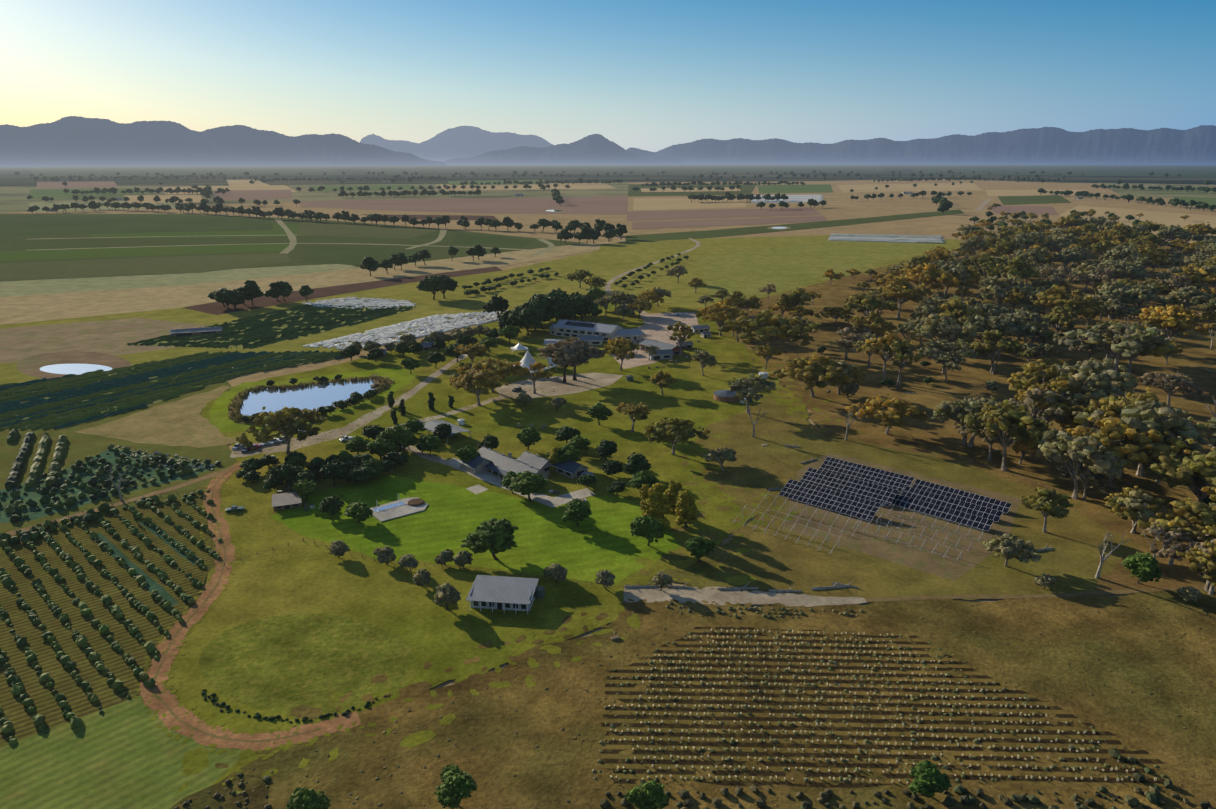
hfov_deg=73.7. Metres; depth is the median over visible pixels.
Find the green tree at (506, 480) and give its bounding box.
[501,471,516,493]
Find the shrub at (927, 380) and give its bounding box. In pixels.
[923,377,933,384]
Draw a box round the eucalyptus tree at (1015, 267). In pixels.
[986,257,1040,291]
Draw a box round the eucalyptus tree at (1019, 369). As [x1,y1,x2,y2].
[1014,361,1041,371]
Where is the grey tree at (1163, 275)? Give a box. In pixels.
[1152,267,1183,291]
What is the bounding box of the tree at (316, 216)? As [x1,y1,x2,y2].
[312,213,320,219]
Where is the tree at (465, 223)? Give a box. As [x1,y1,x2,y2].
[461,220,469,228]
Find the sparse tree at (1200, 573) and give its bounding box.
[1184,537,1215,591]
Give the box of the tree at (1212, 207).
[1208,204,1215,211]
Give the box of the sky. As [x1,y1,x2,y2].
[0,0,1215,151]
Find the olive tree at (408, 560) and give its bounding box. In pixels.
[398,554,418,570]
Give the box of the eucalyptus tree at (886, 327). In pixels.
[873,322,897,337]
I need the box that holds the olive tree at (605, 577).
[595,569,615,587]
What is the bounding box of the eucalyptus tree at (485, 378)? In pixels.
[449,369,508,405]
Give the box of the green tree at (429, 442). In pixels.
[417,434,441,454]
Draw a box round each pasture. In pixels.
[0,264,356,296]
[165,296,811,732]
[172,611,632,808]
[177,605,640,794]
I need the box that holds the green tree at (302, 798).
[286,787,330,808]
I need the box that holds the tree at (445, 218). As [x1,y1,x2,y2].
[439,215,449,228]
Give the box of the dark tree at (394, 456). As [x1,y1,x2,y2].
[382,451,404,463]
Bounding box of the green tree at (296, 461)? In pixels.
[285,456,307,467]
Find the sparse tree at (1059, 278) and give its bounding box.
[1037,265,1072,285]
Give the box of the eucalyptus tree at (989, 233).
[982,230,995,235]
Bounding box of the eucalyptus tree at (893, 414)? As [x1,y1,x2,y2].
[845,393,930,433]
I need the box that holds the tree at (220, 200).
[216,197,224,203]
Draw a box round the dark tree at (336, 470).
[319,460,349,485]
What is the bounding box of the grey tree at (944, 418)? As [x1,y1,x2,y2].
[931,401,980,444]
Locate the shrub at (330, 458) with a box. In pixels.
[325,454,336,463]
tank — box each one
[626,375,632,380]
[714,390,739,401]
[759,372,767,377]
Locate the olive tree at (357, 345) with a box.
[350,341,362,349]
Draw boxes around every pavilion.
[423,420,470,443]
[457,419,464,424]
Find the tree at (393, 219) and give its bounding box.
[389,216,399,225]
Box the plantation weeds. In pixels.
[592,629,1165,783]
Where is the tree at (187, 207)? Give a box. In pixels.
[184,204,190,213]
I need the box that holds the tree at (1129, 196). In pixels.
[1124,194,1133,202]
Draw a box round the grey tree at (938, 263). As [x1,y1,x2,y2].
[928,256,963,268]
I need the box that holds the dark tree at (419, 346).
[413,343,422,353]
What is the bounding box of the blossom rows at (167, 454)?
[110,444,217,470]
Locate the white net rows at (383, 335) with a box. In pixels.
[303,310,511,349]
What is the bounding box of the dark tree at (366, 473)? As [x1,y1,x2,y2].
[355,466,379,483]
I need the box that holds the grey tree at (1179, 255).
[1170,251,1191,259]
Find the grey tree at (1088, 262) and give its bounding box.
[1083,261,1096,264]
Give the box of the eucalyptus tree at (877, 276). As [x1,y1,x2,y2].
[871,273,884,279]
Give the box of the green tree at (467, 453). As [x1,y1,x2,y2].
[455,445,480,462]
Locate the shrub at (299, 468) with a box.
[294,466,308,473]
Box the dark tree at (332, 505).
[318,494,344,514]
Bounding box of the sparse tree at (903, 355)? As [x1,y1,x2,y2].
[882,339,923,385]
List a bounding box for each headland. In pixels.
[35,243,563,251]
[44,235,259,238]
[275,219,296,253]
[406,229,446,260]
[531,239,555,254]
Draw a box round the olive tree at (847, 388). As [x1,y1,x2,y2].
[838,382,857,398]
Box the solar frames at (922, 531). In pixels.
[853,503,983,560]
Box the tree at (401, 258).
[394,253,409,269]
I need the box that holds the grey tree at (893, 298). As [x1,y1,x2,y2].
[870,290,907,311]
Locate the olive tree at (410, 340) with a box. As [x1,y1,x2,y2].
[400,333,416,345]
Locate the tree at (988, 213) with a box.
[986,211,993,218]
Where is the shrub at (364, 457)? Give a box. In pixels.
[353,453,372,463]
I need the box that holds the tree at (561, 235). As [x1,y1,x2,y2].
[556,232,566,243]
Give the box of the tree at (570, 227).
[565,224,575,232]
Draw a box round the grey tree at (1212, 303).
[1200,299,1215,309]
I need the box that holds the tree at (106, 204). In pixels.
[102,202,110,209]
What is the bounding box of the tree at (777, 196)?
[774,193,782,200]
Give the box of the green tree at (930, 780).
[908,760,951,797]
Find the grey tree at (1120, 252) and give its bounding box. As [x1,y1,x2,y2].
[1099,243,1141,261]
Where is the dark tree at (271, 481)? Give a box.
[263,474,283,490]
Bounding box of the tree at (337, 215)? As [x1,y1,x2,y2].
[332,212,341,222]
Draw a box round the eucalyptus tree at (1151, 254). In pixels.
[1128,247,1166,270]
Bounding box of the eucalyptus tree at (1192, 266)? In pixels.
[1173,263,1201,286]
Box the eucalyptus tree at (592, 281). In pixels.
[582,275,607,288]
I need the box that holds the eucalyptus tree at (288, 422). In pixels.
[236,405,327,454]
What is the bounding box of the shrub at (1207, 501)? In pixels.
[1198,498,1215,505]
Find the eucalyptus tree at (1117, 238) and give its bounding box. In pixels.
[1111,234,1134,242]
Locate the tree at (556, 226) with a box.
[551,223,562,232]
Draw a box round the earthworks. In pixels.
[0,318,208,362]
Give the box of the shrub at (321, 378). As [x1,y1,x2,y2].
[316,376,328,380]
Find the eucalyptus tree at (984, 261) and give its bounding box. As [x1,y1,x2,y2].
[961,252,1008,278]
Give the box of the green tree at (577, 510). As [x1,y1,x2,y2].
[561,498,591,525]
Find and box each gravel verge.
[233,339,496,453]
[390,389,556,426]
[622,583,866,611]
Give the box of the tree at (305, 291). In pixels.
[299,285,313,301]
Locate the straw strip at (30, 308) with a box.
[0,239,624,324]
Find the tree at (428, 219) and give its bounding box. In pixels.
[424,216,432,227]
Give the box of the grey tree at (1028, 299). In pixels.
[1016,287,1049,307]
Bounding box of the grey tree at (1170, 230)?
[1157,224,1191,250]
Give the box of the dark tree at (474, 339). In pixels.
[469,337,477,345]
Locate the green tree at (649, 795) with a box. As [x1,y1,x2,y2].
[624,780,669,808]
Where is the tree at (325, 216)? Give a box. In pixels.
[320,214,329,222]
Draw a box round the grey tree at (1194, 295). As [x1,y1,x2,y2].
[1161,286,1215,309]
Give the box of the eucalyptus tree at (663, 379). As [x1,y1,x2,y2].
[649,370,678,394]
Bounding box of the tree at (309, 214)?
[305,210,314,221]
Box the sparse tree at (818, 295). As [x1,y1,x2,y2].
[807,290,822,304]
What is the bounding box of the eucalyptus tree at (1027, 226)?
[1012,222,1040,231]
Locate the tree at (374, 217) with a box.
[370,213,381,225]
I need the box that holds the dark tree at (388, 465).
[380,460,396,474]
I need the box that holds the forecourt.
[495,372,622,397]
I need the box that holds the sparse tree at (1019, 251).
[1011,249,1026,256]
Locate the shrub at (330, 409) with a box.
[326,405,334,413]
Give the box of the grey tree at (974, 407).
[933,390,1003,446]
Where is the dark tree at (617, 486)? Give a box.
[607,481,626,492]
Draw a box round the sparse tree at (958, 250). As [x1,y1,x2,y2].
[949,248,964,255]
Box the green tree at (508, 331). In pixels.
[498,325,520,342]
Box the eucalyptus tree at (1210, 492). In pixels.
[1201,483,1215,501]
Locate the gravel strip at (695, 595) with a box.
[624,586,866,606]
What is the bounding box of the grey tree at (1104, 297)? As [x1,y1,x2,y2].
[1093,293,1111,319]
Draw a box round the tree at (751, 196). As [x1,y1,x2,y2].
[747,194,755,201]
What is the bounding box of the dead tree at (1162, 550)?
[1137,528,1173,558]
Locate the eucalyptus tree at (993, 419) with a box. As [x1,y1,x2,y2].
[957,398,1052,470]
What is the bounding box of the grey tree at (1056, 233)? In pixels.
[1045,230,1063,237]
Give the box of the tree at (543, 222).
[537,218,551,231]
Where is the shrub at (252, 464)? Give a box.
[239,458,265,472]
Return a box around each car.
[225,505,243,512]
[232,443,242,449]
[241,446,251,452]
[249,444,260,450]
[268,438,278,443]
[339,436,352,441]
[512,387,521,391]
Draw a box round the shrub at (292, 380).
[289,378,297,384]
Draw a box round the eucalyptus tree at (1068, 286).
[1059,282,1071,288]
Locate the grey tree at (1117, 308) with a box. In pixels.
[1097,299,1138,321]
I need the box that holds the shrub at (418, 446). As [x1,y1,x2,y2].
[415,444,426,452]
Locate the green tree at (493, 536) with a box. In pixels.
[461,518,518,559]
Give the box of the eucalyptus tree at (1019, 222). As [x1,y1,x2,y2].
[1011,219,1025,226]
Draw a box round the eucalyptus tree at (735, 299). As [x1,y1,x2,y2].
[720,290,762,308]
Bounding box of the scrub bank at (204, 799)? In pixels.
[170,774,272,808]
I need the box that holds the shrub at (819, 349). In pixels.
[817,346,826,352]
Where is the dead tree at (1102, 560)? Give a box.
[1095,531,1132,578]
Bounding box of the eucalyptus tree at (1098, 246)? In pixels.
[1086,240,1117,261]
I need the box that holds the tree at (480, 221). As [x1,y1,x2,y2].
[474,217,484,229]
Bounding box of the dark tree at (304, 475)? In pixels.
[290,470,315,488]
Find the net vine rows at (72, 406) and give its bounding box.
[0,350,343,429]
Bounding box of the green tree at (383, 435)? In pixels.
[375,427,396,444]
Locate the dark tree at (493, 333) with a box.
[485,328,498,337]
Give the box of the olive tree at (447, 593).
[433,582,461,609]
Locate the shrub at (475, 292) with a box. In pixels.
[470,290,479,294]
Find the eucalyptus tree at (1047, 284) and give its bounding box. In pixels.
[1033,280,1060,290]
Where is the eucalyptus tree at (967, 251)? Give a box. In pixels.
[963,247,973,255]
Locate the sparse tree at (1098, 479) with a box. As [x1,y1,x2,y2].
[1057,464,1118,499]
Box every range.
[0,116,453,166]
[360,126,552,161]
[626,125,1215,164]
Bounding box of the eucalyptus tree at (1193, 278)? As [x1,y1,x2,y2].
[1173,268,1202,286]
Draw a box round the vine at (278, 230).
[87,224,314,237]
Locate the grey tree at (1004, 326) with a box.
[962,314,1023,353]
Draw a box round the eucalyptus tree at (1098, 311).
[1077,306,1103,327]
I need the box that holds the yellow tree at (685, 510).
[673,490,698,527]
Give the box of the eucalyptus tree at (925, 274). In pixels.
[900,263,959,295]
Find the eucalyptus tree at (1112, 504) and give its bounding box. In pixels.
[1104,486,1169,532]
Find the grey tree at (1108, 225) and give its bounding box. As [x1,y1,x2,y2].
[1097,219,1119,230]
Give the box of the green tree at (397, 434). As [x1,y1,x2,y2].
[386,425,414,451]
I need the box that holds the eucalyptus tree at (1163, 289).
[1139,279,1171,303]
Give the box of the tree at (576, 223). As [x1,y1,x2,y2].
[568,220,583,233]
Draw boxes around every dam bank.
[16,351,131,378]
[542,209,566,211]
[768,226,790,228]
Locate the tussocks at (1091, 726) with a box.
[904,595,1215,790]
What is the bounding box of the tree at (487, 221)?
[484,218,491,229]
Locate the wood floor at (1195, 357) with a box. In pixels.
[718,230,1215,599]
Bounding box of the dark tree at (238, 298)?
[219,289,244,309]
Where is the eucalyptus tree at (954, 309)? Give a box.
[932,299,986,324]
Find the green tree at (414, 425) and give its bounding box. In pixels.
[402,419,425,433]
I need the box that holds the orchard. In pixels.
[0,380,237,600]
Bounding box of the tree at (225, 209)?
[221,207,228,214]
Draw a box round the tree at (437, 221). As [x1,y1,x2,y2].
[432,216,445,228]
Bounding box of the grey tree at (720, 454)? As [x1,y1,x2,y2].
[702,447,736,470]
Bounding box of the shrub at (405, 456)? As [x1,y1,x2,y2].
[397,452,408,464]
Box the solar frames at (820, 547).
[733,491,861,553]
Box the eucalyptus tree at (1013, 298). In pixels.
[989,288,1035,312]
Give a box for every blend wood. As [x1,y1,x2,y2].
[687,308,845,436]
[698,317,841,431]
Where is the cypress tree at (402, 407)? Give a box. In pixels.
[399,399,405,414]
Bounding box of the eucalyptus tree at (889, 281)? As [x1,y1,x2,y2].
[881,277,894,285]
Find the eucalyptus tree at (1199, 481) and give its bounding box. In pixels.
[1191,475,1209,497]
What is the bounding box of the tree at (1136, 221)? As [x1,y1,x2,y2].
[1132,219,1141,224]
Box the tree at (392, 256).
[389,253,397,268]
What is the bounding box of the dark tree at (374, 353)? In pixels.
[366,348,383,361]
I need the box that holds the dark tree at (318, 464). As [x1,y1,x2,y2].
[309,458,327,471]
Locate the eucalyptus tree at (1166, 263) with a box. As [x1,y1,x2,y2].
[1150,259,1172,272]
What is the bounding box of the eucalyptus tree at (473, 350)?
[454,342,486,367]
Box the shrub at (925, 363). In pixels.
[920,361,930,367]
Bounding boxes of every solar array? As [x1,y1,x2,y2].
[779,456,913,520]
[891,479,1011,530]
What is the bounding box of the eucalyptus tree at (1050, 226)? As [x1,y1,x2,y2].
[1043,223,1056,229]
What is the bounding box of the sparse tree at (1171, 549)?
[1145,521,1198,564]
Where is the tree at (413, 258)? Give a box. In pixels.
[407,254,421,265]
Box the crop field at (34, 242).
[0,214,582,268]
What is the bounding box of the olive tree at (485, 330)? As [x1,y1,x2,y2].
[481,327,489,334]
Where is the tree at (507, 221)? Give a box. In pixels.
[502,216,514,230]
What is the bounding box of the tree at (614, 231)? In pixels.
[605,229,616,240]
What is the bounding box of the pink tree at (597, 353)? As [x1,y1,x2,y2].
[546,337,606,379]
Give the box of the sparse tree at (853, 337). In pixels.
[832,327,865,358]
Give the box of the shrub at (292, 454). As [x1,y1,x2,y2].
[284,451,306,464]
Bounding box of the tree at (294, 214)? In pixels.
[288,211,298,218]
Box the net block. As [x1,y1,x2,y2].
[828,233,945,243]
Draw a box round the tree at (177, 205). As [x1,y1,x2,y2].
[175,203,183,212]
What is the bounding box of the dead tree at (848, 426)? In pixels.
[844,407,863,439]
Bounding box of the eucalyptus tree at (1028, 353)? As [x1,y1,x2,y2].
[1018,350,1037,361]
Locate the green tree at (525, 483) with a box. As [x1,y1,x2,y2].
[508,471,547,501]
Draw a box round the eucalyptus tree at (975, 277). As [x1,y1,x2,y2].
[956,267,983,295]
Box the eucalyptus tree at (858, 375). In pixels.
[825,362,865,395]
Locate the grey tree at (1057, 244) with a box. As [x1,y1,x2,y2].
[1040,236,1074,252]
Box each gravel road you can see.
[230,336,499,457]
[385,396,503,428]
[401,445,552,497]
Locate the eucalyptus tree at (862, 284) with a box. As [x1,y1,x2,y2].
[857,281,870,291]
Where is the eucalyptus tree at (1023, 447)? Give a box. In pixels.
[1012,440,1037,463]
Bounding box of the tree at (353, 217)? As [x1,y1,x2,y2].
[349,213,357,223]
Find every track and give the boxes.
[6,467,232,535]
[139,463,360,750]
[719,515,782,558]
[725,432,796,470]
[865,585,1215,601]
[975,199,990,210]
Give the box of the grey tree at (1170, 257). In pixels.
[1164,254,1175,266]
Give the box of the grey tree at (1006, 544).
[983,533,1040,566]
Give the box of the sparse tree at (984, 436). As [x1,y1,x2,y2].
[953,419,1017,460]
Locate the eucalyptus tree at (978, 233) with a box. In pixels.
[961,230,989,250]
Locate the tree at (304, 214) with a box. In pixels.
[301,210,307,220]
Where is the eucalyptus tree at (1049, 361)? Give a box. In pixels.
[1028,358,1068,365]
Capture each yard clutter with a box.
[277,486,288,492]
[302,502,314,510]
[549,490,559,493]
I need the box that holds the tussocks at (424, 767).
[202,606,690,808]
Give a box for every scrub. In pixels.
[587,784,1212,808]
[911,740,1172,808]
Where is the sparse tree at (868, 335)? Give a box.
[852,332,878,366]
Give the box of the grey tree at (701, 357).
[691,348,716,375]
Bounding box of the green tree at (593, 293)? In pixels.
[587,286,605,306]
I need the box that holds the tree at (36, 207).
[31,205,39,212]
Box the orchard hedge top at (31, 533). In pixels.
[0,489,209,546]
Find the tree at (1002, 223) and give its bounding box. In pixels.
[998,221,1007,226]
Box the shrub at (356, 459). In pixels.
[349,457,360,466]
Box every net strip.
[91,532,178,605]
[139,521,199,564]
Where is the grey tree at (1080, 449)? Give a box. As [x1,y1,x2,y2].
[1035,428,1125,498]
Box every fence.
[12,488,210,534]
[207,539,374,570]
[390,560,623,588]
[626,514,756,587]
[768,425,1059,491]
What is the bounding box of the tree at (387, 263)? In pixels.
[379,259,392,273]
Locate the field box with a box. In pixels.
[610,635,619,640]
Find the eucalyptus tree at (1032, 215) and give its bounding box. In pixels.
[1026,212,1037,221]
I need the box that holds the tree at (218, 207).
[215,202,222,211]
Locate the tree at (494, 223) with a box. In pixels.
[489,220,501,230]
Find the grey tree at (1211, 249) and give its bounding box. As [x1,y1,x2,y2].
[1199,243,1215,255]
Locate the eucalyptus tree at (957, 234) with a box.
[951,232,963,237]
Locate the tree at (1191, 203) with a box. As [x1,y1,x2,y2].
[1188,200,1197,209]
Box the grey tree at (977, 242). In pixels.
[959,234,987,255]
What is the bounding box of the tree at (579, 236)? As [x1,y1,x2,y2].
[573,232,586,243]
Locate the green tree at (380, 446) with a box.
[362,437,397,459]
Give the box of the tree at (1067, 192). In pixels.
[1063,190,1071,194]
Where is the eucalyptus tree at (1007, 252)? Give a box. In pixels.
[1003,248,1018,256]
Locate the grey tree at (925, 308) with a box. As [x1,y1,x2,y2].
[913,292,974,316]
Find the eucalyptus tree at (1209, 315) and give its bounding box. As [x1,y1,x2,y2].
[1200,311,1215,322]
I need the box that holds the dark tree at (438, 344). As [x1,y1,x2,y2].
[431,338,445,351]
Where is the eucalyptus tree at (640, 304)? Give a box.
[627,299,652,317]
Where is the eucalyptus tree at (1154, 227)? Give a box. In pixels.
[1132,219,1161,231]
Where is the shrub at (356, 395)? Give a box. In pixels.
[350,392,363,399]
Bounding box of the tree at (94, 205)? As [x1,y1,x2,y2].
[88,203,99,211]
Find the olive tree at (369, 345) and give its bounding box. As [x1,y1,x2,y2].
[363,340,376,351]
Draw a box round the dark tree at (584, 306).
[569,294,601,321]
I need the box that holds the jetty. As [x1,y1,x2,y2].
[370,373,378,386]
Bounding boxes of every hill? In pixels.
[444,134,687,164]
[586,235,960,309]
[611,247,952,310]
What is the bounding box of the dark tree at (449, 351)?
[443,343,467,361]
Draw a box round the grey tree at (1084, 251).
[1063,246,1090,264]
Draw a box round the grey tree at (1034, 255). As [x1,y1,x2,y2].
[1015,246,1049,266]
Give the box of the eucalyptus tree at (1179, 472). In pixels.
[1146,448,1215,502]
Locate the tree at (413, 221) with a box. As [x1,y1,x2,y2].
[408,217,418,226]
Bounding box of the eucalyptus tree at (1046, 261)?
[1031,257,1053,263]
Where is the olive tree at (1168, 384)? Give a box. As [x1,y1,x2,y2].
[1163,378,1181,395]
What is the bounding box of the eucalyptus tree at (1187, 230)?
[1169,228,1203,241]
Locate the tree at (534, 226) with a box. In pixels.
[529,224,538,229]
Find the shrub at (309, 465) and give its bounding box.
[307,457,325,468]
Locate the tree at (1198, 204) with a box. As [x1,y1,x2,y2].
[1195,201,1204,210]
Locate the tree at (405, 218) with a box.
[401,214,410,226]
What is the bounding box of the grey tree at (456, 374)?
[450,371,461,377]
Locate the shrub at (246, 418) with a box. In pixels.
[241,416,249,421]
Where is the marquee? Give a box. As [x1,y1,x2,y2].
[513,346,558,376]
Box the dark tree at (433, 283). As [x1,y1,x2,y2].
[416,275,448,299]
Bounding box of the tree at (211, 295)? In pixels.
[207,288,225,306]
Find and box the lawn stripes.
[287,486,665,574]
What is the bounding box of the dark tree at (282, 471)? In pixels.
[269,463,297,486]
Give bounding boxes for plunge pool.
[372,494,406,512]
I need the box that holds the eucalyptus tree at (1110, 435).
[1057,417,1193,487]
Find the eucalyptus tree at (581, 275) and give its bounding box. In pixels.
[565,269,592,287]
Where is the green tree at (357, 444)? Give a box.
[345,436,370,454]
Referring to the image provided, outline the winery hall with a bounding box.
[549,319,623,341]
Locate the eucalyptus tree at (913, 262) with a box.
[900,254,932,267]
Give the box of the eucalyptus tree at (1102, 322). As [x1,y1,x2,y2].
[1085,319,1121,357]
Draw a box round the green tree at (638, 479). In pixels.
[629,471,658,488]
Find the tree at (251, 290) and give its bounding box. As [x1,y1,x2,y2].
[240,280,263,305]
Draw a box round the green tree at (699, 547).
[685,535,715,561]
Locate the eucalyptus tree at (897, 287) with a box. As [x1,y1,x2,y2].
[882,276,931,317]
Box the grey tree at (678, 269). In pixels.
[666,264,688,282]
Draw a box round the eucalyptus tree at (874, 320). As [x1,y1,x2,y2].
[847,311,887,333]
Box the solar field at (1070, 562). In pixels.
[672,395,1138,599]
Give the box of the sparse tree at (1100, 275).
[1069,264,1116,294]
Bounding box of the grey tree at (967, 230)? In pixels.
[956,224,981,235]
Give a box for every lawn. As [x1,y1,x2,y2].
[209,367,417,432]
[270,475,680,582]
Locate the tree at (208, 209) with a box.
[202,205,210,213]
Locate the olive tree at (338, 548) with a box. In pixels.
[328,540,349,557]
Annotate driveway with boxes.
[604,238,700,313]
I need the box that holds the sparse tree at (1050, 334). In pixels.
[1021,321,1054,342]
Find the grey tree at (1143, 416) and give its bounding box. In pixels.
[1072,398,1206,476]
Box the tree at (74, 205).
[70,202,80,211]
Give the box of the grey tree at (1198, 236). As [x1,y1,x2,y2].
[1191,233,1215,240]
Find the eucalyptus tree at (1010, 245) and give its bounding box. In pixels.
[978,238,1020,256]
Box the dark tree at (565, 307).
[548,294,577,320]
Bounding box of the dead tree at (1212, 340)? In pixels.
[1208,329,1215,348]
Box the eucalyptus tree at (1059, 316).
[1041,306,1077,333]
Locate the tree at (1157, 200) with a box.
[1154,198,1163,202]
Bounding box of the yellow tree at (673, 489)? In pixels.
[663,480,682,514]
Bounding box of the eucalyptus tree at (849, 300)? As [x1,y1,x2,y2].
[844,293,855,312]
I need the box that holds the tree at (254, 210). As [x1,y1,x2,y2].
[251,206,259,216]
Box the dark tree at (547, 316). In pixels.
[516,301,553,330]
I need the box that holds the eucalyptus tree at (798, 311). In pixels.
[787,305,813,317]
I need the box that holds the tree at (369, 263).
[360,256,379,275]
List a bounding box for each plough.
[362,214,497,219]
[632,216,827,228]
[985,205,1057,214]
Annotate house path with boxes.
[447,458,594,507]
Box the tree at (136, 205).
[133,202,140,210]
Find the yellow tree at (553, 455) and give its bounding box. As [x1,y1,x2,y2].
[548,446,559,470]
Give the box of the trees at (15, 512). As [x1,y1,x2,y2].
[0,446,220,521]
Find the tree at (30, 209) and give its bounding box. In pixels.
[27,206,35,213]
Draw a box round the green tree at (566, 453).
[556,445,581,461]
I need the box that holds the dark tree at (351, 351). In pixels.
[340,345,359,360]
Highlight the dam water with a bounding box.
[40,364,111,374]
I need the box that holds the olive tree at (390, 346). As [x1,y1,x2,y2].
[384,342,394,353]
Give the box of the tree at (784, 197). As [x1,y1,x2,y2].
[780,194,788,200]
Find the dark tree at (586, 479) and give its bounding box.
[576,474,596,487]
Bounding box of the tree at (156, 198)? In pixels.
[153,195,160,203]
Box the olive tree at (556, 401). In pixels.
[550,396,565,410]
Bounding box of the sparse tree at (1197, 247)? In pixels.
[1192,244,1209,254]
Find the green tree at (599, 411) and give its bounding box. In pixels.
[587,402,612,424]
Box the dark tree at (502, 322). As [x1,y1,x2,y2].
[497,309,518,328]
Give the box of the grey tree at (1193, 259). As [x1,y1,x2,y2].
[1172,255,1209,266]
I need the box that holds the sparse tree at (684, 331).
[665,322,697,355]
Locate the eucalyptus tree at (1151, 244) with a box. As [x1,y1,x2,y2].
[1135,241,1169,268]
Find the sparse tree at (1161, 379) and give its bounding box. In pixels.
[1140,370,1203,405]
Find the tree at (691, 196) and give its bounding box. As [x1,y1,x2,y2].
[687,194,694,201]
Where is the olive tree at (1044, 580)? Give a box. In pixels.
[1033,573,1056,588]
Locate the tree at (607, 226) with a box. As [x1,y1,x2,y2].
[603,223,615,230]
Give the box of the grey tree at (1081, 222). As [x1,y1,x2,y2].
[1065,217,1088,226]
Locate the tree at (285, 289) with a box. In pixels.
[274,281,292,301]
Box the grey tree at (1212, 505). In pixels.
[1201,503,1215,526]
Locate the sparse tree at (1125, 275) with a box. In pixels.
[1117,273,1135,280]
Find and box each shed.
[169,326,222,336]
[272,491,301,512]
[639,339,684,355]
[648,349,673,359]
[676,341,693,348]
[691,325,709,332]
[700,331,711,337]
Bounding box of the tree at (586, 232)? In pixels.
[581,227,593,242]
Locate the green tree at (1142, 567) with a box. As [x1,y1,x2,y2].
[1121,552,1162,583]
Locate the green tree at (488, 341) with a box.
[479,336,498,352]
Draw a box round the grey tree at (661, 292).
[647,287,671,306]
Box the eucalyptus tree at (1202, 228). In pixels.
[1183,222,1215,235]
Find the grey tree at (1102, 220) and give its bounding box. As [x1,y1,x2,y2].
[1088,216,1107,226]
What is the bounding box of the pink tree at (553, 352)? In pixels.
[537,340,592,382]
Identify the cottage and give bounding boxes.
[466,575,538,614]
[535,586,544,598]
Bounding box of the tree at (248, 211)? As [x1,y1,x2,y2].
[245,209,251,216]
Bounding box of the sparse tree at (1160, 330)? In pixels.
[1135,321,1168,335]
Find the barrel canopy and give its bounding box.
[544,339,564,346]
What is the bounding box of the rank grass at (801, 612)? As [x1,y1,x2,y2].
[666,601,869,617]
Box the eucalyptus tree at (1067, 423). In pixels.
[1054,416,1094,428]
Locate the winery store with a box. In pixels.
[614,329,641,340]
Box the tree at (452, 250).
[448,246,458,260]
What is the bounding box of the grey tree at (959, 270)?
[930,262,970,294]
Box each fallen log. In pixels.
[624,581,660,587]
[666,582,693,588]
[718,582,758,589]
[767,484,781,490]
[769,585,801,591]
[800,456,817,463]
[811,581,846,589]
[832,580,856,587]
[1037,544,1053,551]
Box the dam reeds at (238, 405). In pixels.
[232,376,388,420]
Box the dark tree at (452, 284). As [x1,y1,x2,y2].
[430,275,457,297]
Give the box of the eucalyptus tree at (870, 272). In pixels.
[864,269,878,279]
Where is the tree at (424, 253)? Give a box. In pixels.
[415,249,430,264]
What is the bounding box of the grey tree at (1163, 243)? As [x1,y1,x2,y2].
[1157,240,1168,247]
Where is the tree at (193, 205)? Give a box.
[188,202,195,212]
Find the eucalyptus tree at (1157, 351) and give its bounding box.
[1086,324,1172,372]
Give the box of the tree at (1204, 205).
[1199,203,1209,209]
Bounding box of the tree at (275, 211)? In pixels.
[272,207,282,217]
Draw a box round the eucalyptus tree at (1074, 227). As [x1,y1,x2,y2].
[1062,226,1082,236]
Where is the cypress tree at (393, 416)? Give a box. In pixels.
[390,409,397,423]
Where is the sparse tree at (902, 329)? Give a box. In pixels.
[894,322,918,342]
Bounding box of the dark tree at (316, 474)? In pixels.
[309,470,320,480]
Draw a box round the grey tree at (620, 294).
[599,291,626,312]
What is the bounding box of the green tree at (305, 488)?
[292,480,316,500]
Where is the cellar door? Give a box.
[577,335,602,344]
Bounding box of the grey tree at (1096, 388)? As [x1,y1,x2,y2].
[1041,369,1125,407]
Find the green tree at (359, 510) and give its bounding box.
[344,500,372,522]
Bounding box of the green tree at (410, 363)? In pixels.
[401,357,419,373]
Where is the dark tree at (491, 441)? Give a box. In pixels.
[478,434,498,449]
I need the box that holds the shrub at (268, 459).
[258,455,278,465]
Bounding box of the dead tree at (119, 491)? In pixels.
[106,463,130,500]
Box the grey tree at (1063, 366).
[1042,363,1077,374]
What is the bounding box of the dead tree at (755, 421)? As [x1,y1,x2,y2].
[747,407,766,437]
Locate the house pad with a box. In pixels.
[466,484,487,493]
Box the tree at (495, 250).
[490,247,500,256]
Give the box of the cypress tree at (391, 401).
[387,391,394,406]
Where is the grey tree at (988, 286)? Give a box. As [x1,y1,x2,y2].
[977,271,1033,304]
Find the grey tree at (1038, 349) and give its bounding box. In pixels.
[1022,342,1061,358]
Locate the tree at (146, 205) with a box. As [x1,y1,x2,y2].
[139,203,149,210]

